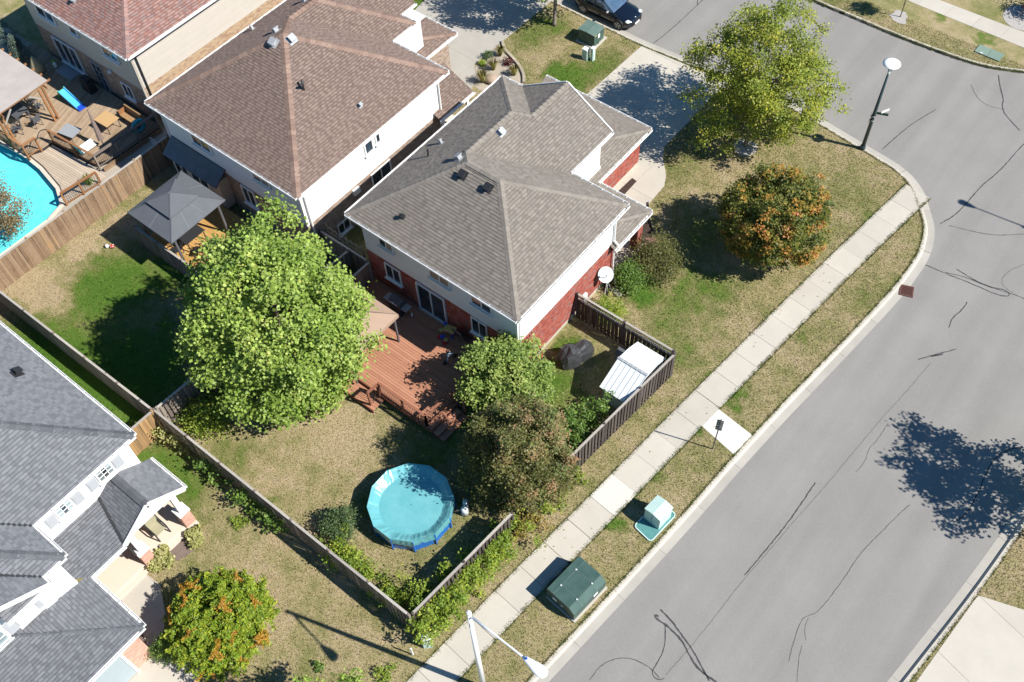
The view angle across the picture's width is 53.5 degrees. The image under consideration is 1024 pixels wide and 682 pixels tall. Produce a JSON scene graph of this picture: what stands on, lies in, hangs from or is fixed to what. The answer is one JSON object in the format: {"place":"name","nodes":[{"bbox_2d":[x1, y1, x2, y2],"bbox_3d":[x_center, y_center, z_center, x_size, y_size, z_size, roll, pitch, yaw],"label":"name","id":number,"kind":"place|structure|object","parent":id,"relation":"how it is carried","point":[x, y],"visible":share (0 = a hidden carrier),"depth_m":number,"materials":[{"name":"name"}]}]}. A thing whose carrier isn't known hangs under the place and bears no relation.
{"place":"outdoors","nodes":[
{"label":"outdoors","id":0,"kind":"place"},
{"bbox_2d":[0,26,169,280],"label":"pool patio","id":1,"kind":"structure","parent":0,"point":[125,161],"depth_m":58.99,"materials":[{"name":"wood"}]},
{"bbox_2d":[0,14,26,54],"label":"spruce","id":2,"kind":"object","parent":1,"relation":"on","point":[2,30],"visible":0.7,"depth_m":63.19,"materials":[{"name":"green plant"}]},
{"bbox_2d":[6,33,34,62],"bbox_3d":[-30.566,-18.120,63.125,1.652,2.360,1.798,33,63,22],"label":"spruce","id":3,"kind":"object","parent":1,"relation":"on","point":[16,42],"visible":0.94,"depth_m":62.91,"materials":[{"name":"green plant"}]},
{"bbox_2d":[0,141,63,255],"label":"swimming pool","id":4,"kind":"structure","parent":1,"relation":"in","point":[33,181],"depth_m":58.22,"materials":[{"name":"liquid"}]},
{"bbox_2d":[31,145,105,205],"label":"deck","id":5,"kind":"structure","parent":1,"relation":"on","point":[66,171],"depth_m":58.40,"materials":[{"name":"brown wood"}]},
{"bbox_2d":[121,575,165,650],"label":"front path","id":6,"kind":"structure","parent":0,"point":[142,599],"depth_m":43.75,"materials":[{"name":"concrete"}]},
{"bbox_2d":[127,645,198,681],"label":"corner driveway","id":7,"kind":"structure","parent":0,"point":[151,670],"depth_m":42.05,"materials":[{"name":"concrete"}]},
{"bbox_2d":[146,631,172,666],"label":"boxwood","id":8,"kind":"object","parent":7,"relation":"on","point":[161,645],"visible":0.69,"depth_m":41.88,"materials":[{"name":"green plant"}]},
{"bbox_2d":[415,0,550,87],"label":"neighbour driveway","id":9,"kind":"structure","parent":0,"point":[480,27],"depth_m":64.97,"materials":[{"name":"concrete"}]},
{"bbox_2d":[0,0,1023,681],"bbox_3d":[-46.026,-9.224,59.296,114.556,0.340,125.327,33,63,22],"label":"lawn","id":10,"kind":"structure","parent":0,"point":[16,16],"depth_m":49.13,"materials":[{"name":"plant"}]},
{"bbox_2d":[0,170,33,242],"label":"bronze shrub","id":11,"kind":"object","parent":10,"relation":"on","point":[8,221],"visible":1,"depth_m":54.82,"materials":[{"name":"brown plant"}]},
{"bbox_2d":[0,291,158,424],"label":"wooden fence","id":12,"kind":"object","parent":10,"relation":"on","point":[116,386],"visible":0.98,"depth_m":49.89,"materials":[{"name":"wood"}]},
{"bbox_2d":[0,43,162,171],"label":"deck","id":13,"kind":"structure","parent":10,"relation":"on","point":[123,141],"depth_m":60.23,"materials":[{"name":"brown wood"}]},
{"bbox_2d":[5,102,31,125],"bbox_3d":[-29.484,-13.580,60.505,1.500,0.745,0.935,33,63,22],"label":"patio table","id":14,"kind":"object","parent":13,"relation":"on","point":[19,112],"visible":0.57,"depth_m":60.12,"materials":[{"name":"grey paint"}]},
{"bbox_2d":[0,48,59,148],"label":"pergola","id":15,"kind":"object","parent":13,"relation":"on","point":[19,81],"visible":0.98,"depth_m":58.69,"materials":[{"name":"fabric"}]},
{"bbox_2d":[55,64,79,81],"bbox_3d":[-27.552,-16.630,62.893,1.500,0.120,0.750,33,63,22],"label":"step pad","id":16,"kind":"object","parent":13,"relation":"on","point":[67,72],"visible":1,"depth_m":62.80,"materials":[{"name":"grey concrete"}]},
{"bbox_2d":[57,123,82,142],"bbox_3d":[-25.808,-12.114,59.452,1.150,0.602,0.850,22,59,16],"label":"patio table","id":17,"kind":"object","parent":13,"relation":"on","point":[69,130],"visible":0.94,"depth_m":59.20,"materials":[{"name":"grey metal"}]},
{"bbox_2d":[57,86,85,110],"bbox_3d":[-26.621,-14.634,61.150,2.102,0.726,0.510,33,63,22],"label":"toy slide","id":18,"kind":"object","parent":13,"relation":"on","point":[70,98],"visible":1,"depth_m":61.14,"materials":[{"name":"blue paint"}]},
{"bbox_2d":[78,74,97,94],"bbox_3d":[-25.750,-15.600,61.616,0.800,0.935,0.500,33,63,22],"label":"covered barbecue","id":19,"kind":"object","parent":13,"relation":"on","point":[87,83],"visible":1,"depth_m":61.37,"materials":[{"name":"grey metal"}]},
{"bbox_2d":[94,110,120,134],"bbox_3d":[-23.807,-12.861,59.836,1.150,0.680,0.950,30,62,21],"label":"patio table","id":20,"kind":"object","parent":13,"relation":"on","point":[105,118],"visible":0.98,"depth_m":59.55,"materials":[{"name":"brown paint"}]},
{"bbox_2d":[118,104,141,128],"bbox_3d":[-22.473,-13.204,59.896,1.580,0.900,0.560,33,63,22],"label":"bench","id":21,"kind":"object","parent":13,"relation":"on","point":[128,113],"visible":0.75,"depth_m":59.91,"materials":[{"name":"brown wood"}]},
{"bbox_2d":[0,134,172,290],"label":"wooden fence","id":22,"kind":"object","parent":10,"relation":"on","point":[122,188],"visible":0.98,"depth_m":55.37,"materials":[{"name":"wood"}]},
{"bbox_2d":[0,321,198,681],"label":"grey roofed house","id":23,"kind":"structure","parent":10,"relation":"on","point":[86,494],"depth_m":41.17,"materials":[{"name":"beige"}]},
{"bbox_2d":[15,606,41,628],"bbox_3d":[-18.951,10.669,39.513,0.180,0.965,0.920,33,63,22],"label":"window","id":24,"kind":"structure","parent":23,"relation":"in","point":[32,612],"depth_m":39.73,"materials":[{"name":"white"}]},
{"bbox_2d":[53,499,79,522],"bbox_3d":[-18.317,6.876,41.538,0.180,1.015,0.920,33,63,22],"label":"window","id":25,"kind":"structure","parent":23,"relation":"in","point":[67,508],"depth_m":41.72,"materials":[{"name":"white"}]},
{"bbox_2d":[95,462,118,486],"bbox_3d":[-17.011,5.495,42.431,0.180,1.015,0.920,33,63,22],"label":"window","id":26,"kind":"structure","parent":23,"relation":"in","point":[108,472],"depth_m":42.61,"materials":[{"name":"white"}]},
{"bbox_2d":[94,657,136,681],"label":"garage door","id":27,"kind":"structure","parent":23,"relation":"in","point":[119,670],"depth_m":40.79,"materials":[{"name":"white"}]},
{"bbox_2d":[143,514,170,541],"bbox_3d":[-15.770,8.239,44.979,0.760,1.156,0.670,33,63,22],"label":"porch chair","id":28,"kind":"object","parent":23,"relation":"on","point":[154,524],"visible":0.83,"depth_m":45.02,"materials":[{"name":"beige paint"}]},
{"bbox_2d":[129,409,163,454],"bbox_3d":[-17.371,4.529,47.518,0.110,2.208,2.250,34,63,22],"label":"wooden fence","id":29,"kind":"object","parent":10,"relation":"on","point":[136,447],"visible":0.62,"depth_m":47.46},
{"bbox_2d":[24,0,283,122],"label":"rose roofed house","id":30,"kind":"structure","parent":10,"relation":"on","point":[135,54],"depth_m":58.73,"materials":[{"name":"beige"}]},
{"bbox_2d":[51,35,87,75],"bbox_3d":[-27.241,-17.521,62.354,2.420,1.965,0.180,33,63,22],"label":"patio door","id":31,"kind":"structure","parent":30,"relation":"in","point":[69,56],"depth_m":62.40,"materials":[{"name":"white"}]},
{"bbox_2d":[89,60,111,92],"bbox_3d":[-24.862,-15.988,61.352,1.000,2.000,0.070,33,63,22],"label":"door","id":32,"kind":"structure","parent":30,"relation":"in","point":[97,69],"depth_m":61.29,"materials":[{"name":"grey metal"}]},
{"bbox_2d":[133,225,200,281],"bbox_3d":[-17.835,-4.168,53.687,5.800,1.935,0.127,33,63,22],"label":"privacy screen","id":33,"kind":"object","parent":10,"relation":"on","point":[162,251],"visible":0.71,"depth_m":53.75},
{"bbox_2d":[151,420,189,454],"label":"climbing vine","id":34,"kind":"object","parent":10,"relation":"on","point":[175,441],"visible":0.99,"depth_m":47.60,"materials":[{"name":"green plant"}]},
{"bbox_2d":[162,537,202,565],"bbox_3d":[-14.927,9.441,45.086,1.058,0.062,2.802,33,63,22],"label":"porch bed","id":35,"kind":"object","parent":10,"relation":"on","point":[180,550],"visible":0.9,"depth_m":45.12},
{"bbox_2d":[146,544,174,573],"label":"hosta","id":36,"kind":"object","parent":35,"relation":"on","point":[164,557],"visible":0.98,"depth_m":44.47,"materials":[{"name":"yellow plant"}]},
{"bbox_2d":[182,524,203,549],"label":"hosta","id":37,"kind":"object","parent":35,"relation":"on","point":[194,536],"visible":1,"depth_m":45.10,"materials":[{"name":"yellow plant"}]},
{"bbox_2d":[172,385,236,445],"bbox_3d":[-14.275,3.221,48.275,3.170,1.744,3.655,33,63,22],"label":"shrub","id":38,"kind":"object","parent":10,"relation":"on","point":[197,422],"visible":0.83,"depth_m":48.05,"materials":[{"name":"green plant"}]},
{"bbox_2d":[150,205,262,265],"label":"deck","id":39,"kind":"structure","parent":10,"relation":"on","point":[208,223],"depth_m":55.18,"materials":[{"name":"brown wood"}]},
{"bbox_2d":[127,170,229,260],"bbox_3d":[-17.442,-6.601,53.405,3.541,3.617,3.730,33,63,22],"label":"gazebo","id":40,"kind":"object","parent":39,"relation":"on","point":[173,209],"visible":0.97,"depth_m":52.15,"materials":[{"name":"grey fabric"}]},
{"bbox_2d":[179,224,205,251],"bbox_3d":[-17.146,-5.524,54.393,0.885,0.732,1.300,33,63,22],"label":"patio table","id":41,"kind":"object","parent":39,"relation":"on","point":[191,234],"visible":0.75,"depth_m":54.06,"materials":[{"name":"black metal"}]},
{"bbox_2d":[188,447,224,489],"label":"climbing vine","id":42,"kind":"object","parent":10,"relation":"on","point":[204,468],"visible":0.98,"depth_m":46.51,"materials":[{"name":"green plant"}]},
{"bbox_2d":[159,564,282,681],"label":"sumac tree","id":43,"kind":"object","parent":10,"relation":"on","point":[234,626],"visible":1,"depth_m":40.94,"materials":[{"name":"green plant"}]},
{"bbox_2d":[155,249,354,425],"bbox_3d":[-12.457,-0.188,50.558,0.127,2.240,12.366,35,64,23],"label":"wooden fence","id":44,"kind":"object","parent":10,"relation":"on","point":[167,408],"visible":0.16,"depth_m":48.47,"materials":[{"name":"wood"}]},
{"bbox_2d":[223,477,290,536],"bbox_3d":[-11.540,7.569,45.357,3.891,1.455,1.408,33,63,22],"label":"climbing vine","id":45,"kind":"object","parent":10,"relation":"on","point":[265,516],"visible":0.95,"depth_m":45.27,"materials":[{"name":"green plant"}]},
{"bbox_2d":[170,190,393,433],"bbox_3d":[-10.462,-0.887,45.056,9.698,11.465,9.089,33,63,22],"label":"maple tree","id":46,"kind":"object","parent":10,"relation":"on","point":[245,276],"visible":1,"depth_m":43.03,"materials":[{"name":"green plant"}]},
{"bbox_2d":[152,408,415,629],"bbox_3d":[-10.380,7.747,45.038,16.000,2.252,0.127,33,63,22],"label":"wooden fence","id":47,"kind":"object","parent":10,"relation":"on","point":[303,535],"visible":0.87,"depth_m":44.35,"materials":[{"name":"wood"}]},
{"bbox_2d":[144,0,475,255],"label":"sided house","id":48,"kind":"structure","parent":10,"relation":"on","point":[329,113],"depth_m":52.65,"materials":[{"name":"beige"}]},
{"bbox_2d":[190,134,213,156],"bbox_3d":[-16.479,-10.543,53.507,1.620,1.265,0.180,33,63,22],"label":"window","id":49,"kind":"structure","parent":48,"relation":"in","point":[196,142],"depth_m":53.80,"materials":[{"name":"white"}]},
{"bbox_2d":[240,184,259,210],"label":"window","id":50,"kind":"structure","parent":48,"relation":"in","point":[249,196],"depth_m":54.57,"materials":[{"name":"white"}]},
{"bbox_2d":[337,218,353,237],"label":"window","id":51,"kind":"structure","parent":48,"relation":"in","point":[345,226],"depth_m":54.76,"materials":[{"name":"white plastic"}]},
{"bbox_2d":[370,159,391,186],"bbox_3d":[-7.065,-8.984,55.114,0.070,1.300,1.500,33,63,22],"label":"window","id":52,"kind":"structure","parent":48,"relation":"in","point":[386,168],"depth_m":54.90,"materials":[{"name":"white"}]},
{"bbox_2d":[293,667,374,681],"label":"shrub","id":53,"kind":"object","parent":10,"relation":"on","point":[354,678],"visible":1,"depth_m":37.26,"materials":[{"name":"green plant"}]},
{"bbox_2d":[315,499,361,544],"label":"boxwood","id":54,"kind":"object","parent":10,"relation":"on","point":[337,517],"visible":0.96,"depth_m":44.57,"materials":[{"name":"green plant"}]},
{"bbox_2d":[319,229,370,277],"bbox_3d":[-8.686,-4.357,53.259,3.450,2.216,0.110,32,63,22],"label":"wooden fence","id":55,"kind":"object","parent":10,"relation":"on","point":[338,249],"visible":0.67,"depth_m":52.86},
{"bbox_2d":[315,522,382,587],"bbox_3d":[-7.216,9.287,43.983,2.011,1.489,3.362,-37,62,-21],"label":"flowering shrub","id":56,"kind":"object","parent":10,"relation":"on","point":[338,548],"visible":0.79,"depth_m":43.77,"materials":[{"name":"green plant"}]},
{"bbox_2d":[351,261,373,288],"bbox_3d":[-7.821,-2.830,52.156,0.110,2.276,1.851,34,63,23],"label":"wooden fence","id":57,"kind":"object","parent":10,"relation":"on","point":[364,270],"visible":0.48,"depth_m":51.81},
{"bbox_2d":[372,661,398,681],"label":"lawn weed","id":58,"kind":"object","parent":10,"relation":"on","point":[386,676],"visible":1,"depth_m":41.58,"materials":[{"name":"green plant"}]},
{"bbox_2d":[366,563,417,618],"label":"flowering shrub","id":59,"kind":"object","parent":10,"relation":"on","point":[400,594],"visible":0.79,"depth_m":42.94,"materials":[{"name":"green plant"}]},
{"bbox_2d":[342,278,473,441],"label":"deck","id":60,"kind":"structure","parent":10,"relation":"on","point":[411,376],"depth_m":49.45,"materials":[{"name":"brown wood"}]},
{"bbox_2d":[303,285,399,382],"bbox_3d":[-7.872,-0.637,49.215,3.567,3.071,3.417,33,63,22],"label":"canopy tent","id":61,"kind":"object","parent":60,"relation":"on","point":[383,318],"visible":0.31,"depth_m":48.40,"materials":[{"name":"beige fabric"}]},
{"bbox_2d":[383,292,411,316],"bbox_3d":[-5.768,-1.829,51.165,1.540,1.050,0.578,33,63,22],"label":"barbecue","id":62,"kind":"object","parent":60,"relation":"on","point":[399,305],"visible":0.92,"depth_m":50.84,"materials":[{"name":"black metal"}]},
{"bbox_2d":[366,463,455,552],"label":"above ground pool","id":63,"kind":"structure","parent":10,"relation":"on","point":[400,521],"depth_m":45.07,"materials":[{"name":"blue plastic"}]},
{"bbox_2d":[404,557,487,647],"bbox_3d":[-2.740,10.878,42.347,4.100,2.094,3.117,-25,58,-14],"label":"overgrown shrub","id":64,"kind":"object","parent":10,"relation":"on","point":[447,598],"visible":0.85,"depth_m":41.94,"materials":[{"name":"green plant"}]},
{"bbox_2d":[411,511,514,629],"bbox_3d":[-1.984,9.811,43.280,0.126,2.232,6.047,37,64,24],"label":"wooden fence","id":65,"kind":"object","parent":10,"relation":"on","point":[463,563],"visible":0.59,"depth_m":42.67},
{"bbox_2d":[160,113,830,680],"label":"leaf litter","id":66,"kind":"object","parent":10,"relation":"on","point":[650,397],"visible":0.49,"depth_m":48.71,"materials":[{"name":"brown plant"}]},
{"bbox_2d":[447,503,546,606],"bbox_3d":[-0.919,9.136,43.690,5.285,1.724,2.530,-32,60,-18],"label":"overgrown shrub","id":67,"kind":"object","parent":10,"relation":"on","point":[489,559],"visible":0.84,"depth_m":43.50,"materials":[{"name":"green plant"}]},
{"bbox_2d":[344,75,652,358],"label":"brick house","id":68,"kind":"structure","parent":10,"relation":"on","point":[501,203],"depth_m":48.31,"materials":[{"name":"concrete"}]},
{"bbox_2d":[384,261,403,288],"bbox_3d":[-5.998,-3.330,51.034,1.170,1.215,0.180,33,63,22],"label":"window","id":69,"kind":"structure","parent":68,"relation":"in","point":[393,275],"depth_m":51.11,"materials":[{"name":"white"}]},
{"bbox_2d":[415,281,447,325],"bbox_3d":[-4.004,-1.820,50.454,1.970,2.215,0.180,33,63,22],"label":"patio door","id":70,"kind":"structure","parent":68,"relation":"in","point":[430,302],"depth_m":50.42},
{"bbox_2d":[427,270,451,291],"bbox_3d":[-3.464,-3.041,47.728,1.420,1.165,0.180,33,63,22],"label":"window","id":71,"kind":"structure","parent":68,"relation":"in","point":[432,276],"depth_m":48.02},
{"bbox_2d":[470,316,488,340],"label":"window","id":72,"kind":"structure","parent":68,"relation":"in","point":[479,328],"depth_m":48.88,"materials":[{"name":"white"}]},
{"bbox_2d":[469,296,493,318],"bbox_3d":[-1.452,-1.760,46.770,1.370,1.165,0.180,33,63,22],"label":"window","id":73,"kind":"structure","parent":68,"relation":"in","point":[474,303],"depth_m":47.06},
{"bbox_2d":[474,43,523,90],"bbox_3d":[-1.177,-16.683,62.412,3.214,0.062,4.465,-19,57,-11],"label":"gravel bed","id":74,"kind":"object","parent":10,"relation":"on","point":[500,70],"visible":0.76,"depth_m":62.30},
{"bbox_2d":[466,610,547,681],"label":"street lamp","id":75,"kind":"object","parent":10,"relation":"on","point":[538,670],"visible":1,"depth_m":33.73,"materials":[{"name":"white"}]},
{"bbox_2d":[453,330,564,418],"bbox_3d":[-0.061,1.730,47.223,5.418,4.236,5.160,33,63,22],"label":"tree","id":76,"kind":"object","parent":10,"relation":"on","point":[490,365],"visible":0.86,"depth_m":46.23,"materials":[{"name":"green plant"}]},
{"bbox_2d":[450,389,585,515],"bbox_3d":[0.323,4.874,43.581,5.608,6.658,5.457,33,63,22],"label":"bronze tree","id":77,"kind":"object","parent":10,"relation":"on","point":[503,449],"visible":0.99,"depth_m":42.35,"materials":[{"name":"green plant"}]},
{"bbox_2d":[511,510,553,542],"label":"weedy shrub","id":78,"kind":"object","parent":10,"relation":"on","point":[538,519],"visible":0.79,"depth_m":44.83,"materials":[{"name":"green plant"}]},
{"bbox_2d":[529,462,588,519],"bbox_3d":[2.118,6.652,45.611,1.626,1.165,3.660,33,63,22],"label":"weedy shrub","id":79,"kind":"object","parent":10,"relation":"on","point":[547,510],"visible":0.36,"depth_m":45.45,"materials":[{"name":"green plant"}]},
{"bbox_2d":[526,389,615,473],"bbox_3d":[2.165,4.624,46.279,2.366,2.344,7.030,33,63,22],"label":"climbing shrub","id":80,"kind":"object","parent":10,"relation":"on","point":[580,431],"visible":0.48,"depth_m":46.76,"materials":[{"name":"green plant"}]},
{"bbox_2d":[556,339,593,369],"bbox_3d":[3.141,0.501,49.751,1.899,1.148,1.087,-24,58,-14],"label":"covered machine","id":81,"kind":"object","parent":10,"relation":"on","point":[572,356],"visible":1,"depth_m":49.52,"materials":[{"name":"black fabric"}]},
{"bbox_2d":[546,555,606,622],"bbox_3d":[2.751,10.486,43.002,1.660,1.045,2.100,38,65,24],"label":"utility transformer","id":82,"kind":"object","parent":10,"relation":"on","point":[576,588],"visible":1,"depth_m":42.67,"materials":[{"name":"metal"}]},
{"bbox_2d":[575,20,606,48],"bbox_3d":[4.959,-19.164,63.252,1.482,0.970,1.443,33,63,22],"label":"utility transformer","id":83,"kind":"object","parent":10,"relation":"on","point":[590,33],"visible":0.97,"depth_m":62.98,"materials":[{"name":"metal"}]},
{"bbox_2d":[526,352,675,515],"bbox_3d":[4.209,4.318,46.799,0.127,2.241,10.290,37,65,24],"label":"wooden fence","id":84,"kind":"object","parent":10,"relation":"on","point":[654,380],"visible":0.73,"depth_m":47.15,"materials":[{"name":"wood"}]},
{"bbox_2d":[591,291,629,325],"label":"shrub","id":85,"kind":"object","parent":10,"relation":"on","point":[605,304],"visible":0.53,"depth_m":50.89,"materials":[{"name":"green plant"}]},
{"bbox_2d":[576,292,675,372],"bbox_3d":[5.518,-0.318,49.886,5.824,2.270,0.127,33,63,22],"label":"wooden fence","id":86,"kind":"object","parent":10,"relation":"on","point":[613,326],"visible":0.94,"depth_m":49.83,"materials":[{"name":"wood"}]},
{"bbox_2d":[603,219,651,297],"bbox_3d":[6.712,-4.557,53.795,2.157,0.062,7.015,20,59,15],"label":"mulch bed","id":87,"kind":"object","parent":10,"relation":"on","point":[648,227],"visible":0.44,"depth_m":54.38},
{"bbox_2d":[598,266,613,294],"bbox_3d":[4.762,-2.995,51.539,0.681,2.060,0.747,33,63,22],"label":"satellite dish","id":88,"kind":"object","parent":87,"relation":"on","point":[606,274],"visible":0.94,"depth_m":51.05,"materials":[{"name":"white metal"}]},
{"bbox_2d":[607,251,654,301],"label":"shrub","id":89,"kind":"object","parent":87,"relation":"on","point":[625,276],"visible":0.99,"depth_m":51.64,"materials":[{"name":"green plant"}]},
{"bbox_2d":[599,342,665,413],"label":"garden shed","id":90,"kind":"structure","parent":10,"relation":"on","point":[636,366],"depth_m":47.47,"materials":[{"name":"white metal"}]},
{"bbox_2d":[635,495,675,540],"bbox_3d":[6.331,7.713,44.710,1.070,1.120,1.819,38,65,24],"label":"utility pedestal","id":91,"kind":"object","parent":10,"relation":"on","point":[656,516],"visible":1,"depth_m":44.68,"materials":[{"name":"teal plastic"}]},
{"bbox_2d":[621,226,692,287],"bbox_3d":[7.426,-4.478,52.202,3.805,2.510,3.684,33,63,22],"label":"shrub","id":92,"kind":"object","parent":10,"relation":"on","point":[660,254],"visible":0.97,"depth_m":51.95,"materials":[{"name":"green plant"}]},
{"bbox_2d":[703,410,751,453],"bbox_3d":[9.956,4.182,47.681,1.398,0.066,2.298,-39,63,-22],"label":"curb pad","id":93,"kind":"object","parent":10,"relation":"on","point":[733,436],"visible":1,"depth_m":47.56,"materials":[{"name":"concrete"}]},
{"bbox_2d":[733,138,757,155],"bbox_3d":[13.328,-11.066,57.983,1.375,0.062,1.368,33,63,22],"label":"stone ring","id":94,"kind":"object","parent":10,"relation":"on","point":[749,149],"visible":0.74,"depth_m":57.90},
{"bbox_2d":[674,0,851,156],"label":"corner tree","id":95,"kind":"object","parent":10,"relation":"on","point":[795,70],"visible":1,"depth_m":53.92,"materials":[{"name":"green plant"}]},
{"bbox_2d":[709,160,840,274],"bbox_3d":[13.459,-6.305,51.508,6.262,5.356,6.252,33,63,22],"label":"autumn maple","id":96,"kind":"object","parent":10,"relation":"on","point":[812,214],"visible":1,"depth_m":50.45,"materials":[{"name":"orange plant"}]},
{"bbox_2d":[859,58,900,150],"bbox_3d":[19.771,-12.659,55.039,0.920,6.290,0.920,33,63,22],"label":"post top lamp","id":97,"kind":"object","parent":10,"relation":"on","point":[890,64],"visible":1,"depth_m":53.89,"materials":[{"name":"black metal"}]},
{"bbox_2d":[587,46,727,205],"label":"driveway","id":98,"kind":"structure","parent":0,"point":[642,84],"depth_m":60.37,"materials":[{"name":"concrete"}]},
{"bbox_2d":[407,184,928,681],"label":"sidewalk","id":99,"kind":"structure","parent":0,"point":[537,572],"depth_m":47.17,"materials":[{"name":"concrete"}]},
{"bbox_2d":[549,0,1023,681],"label":"road","id":100,"kind":"structure","parent":0,"point":[851,522],"depth_m":46.73,"materials":[{"name":"asphalt"}]},
{"bbox_2d":[574,0,641,30],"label":"parked car","id":101,"kind":"object","parent":100,"relation":"on","point":[620,15],"visible":1,"depth_m":64.07,"materials":[{"name":"black paint"}]},
{"bbox_2d":[529,0,934,681],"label":"kerb","id":102,"kind":"structure","parent":100,"relation":"on","point":[619,594],"depth_m":47.71,"materials":[{"name":"concrete"}]},
{"bbox_2d":[817,0,1023,70],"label":"kerb","id":103,"kind":"structure","parent":100,"relation":"on","point":[848,13],"depth_m":62.71,"materials":[{"name":"concrete"}]},
{"bbox_2d":[887,501,1023,681],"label":"opposite kerb","id":104,"kind":"structure","parent":100,"relation":"on","point":[923,648],"depth_m":42.76,"materials":[{"name":"concrete"}]},
{"bbox_2d":[811,0,1023,72],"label":"lawn","id":105,"kind":"structure","parent":0,"point":[994,10],"depth_m":63.38,"materials":[{"name":"plant"}]},
{"bbox_2d":[974,44,1003,61],"bbox_3d":[29.027,-17.514,61.699,1.560,0.080,0.780,33,63,22],"label":"vault lid","id":106,"kind":"object","parent":105,"relation":"on","point":[986,52],"visible":1,"depth_m":61.66,"materials":[{"name":"green"}]},
{"bbox_2d":[1003,6,1023,30],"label":"ring","id":107,"kind":"object","parent":105,"relation":"on","point":[1013,17],"visible":0.98,"depth_m":63.52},
{"bbox_2d":[908,0,1023,47],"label":"sidewalk","id":108,"kind":"structure","parent":0,"point":[993,28],"depth_m":63.44,"materials":[{"name":"concrete"}]},
{"bbox_2d":[909,529,1023,681],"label":"opposite lawn","id":109,"kind":"structure","parent":0,"point":[1008,590],"depth_m":43.01,"materials":[{"name":"plant"}]},
{"bbox_2d":[917,596,1023,681],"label":"opposite driveway","id":110,"kind":"structure","parent":0,"point":[984,642],"depth_m":41.51,"materials":[{"name":"concrete"}]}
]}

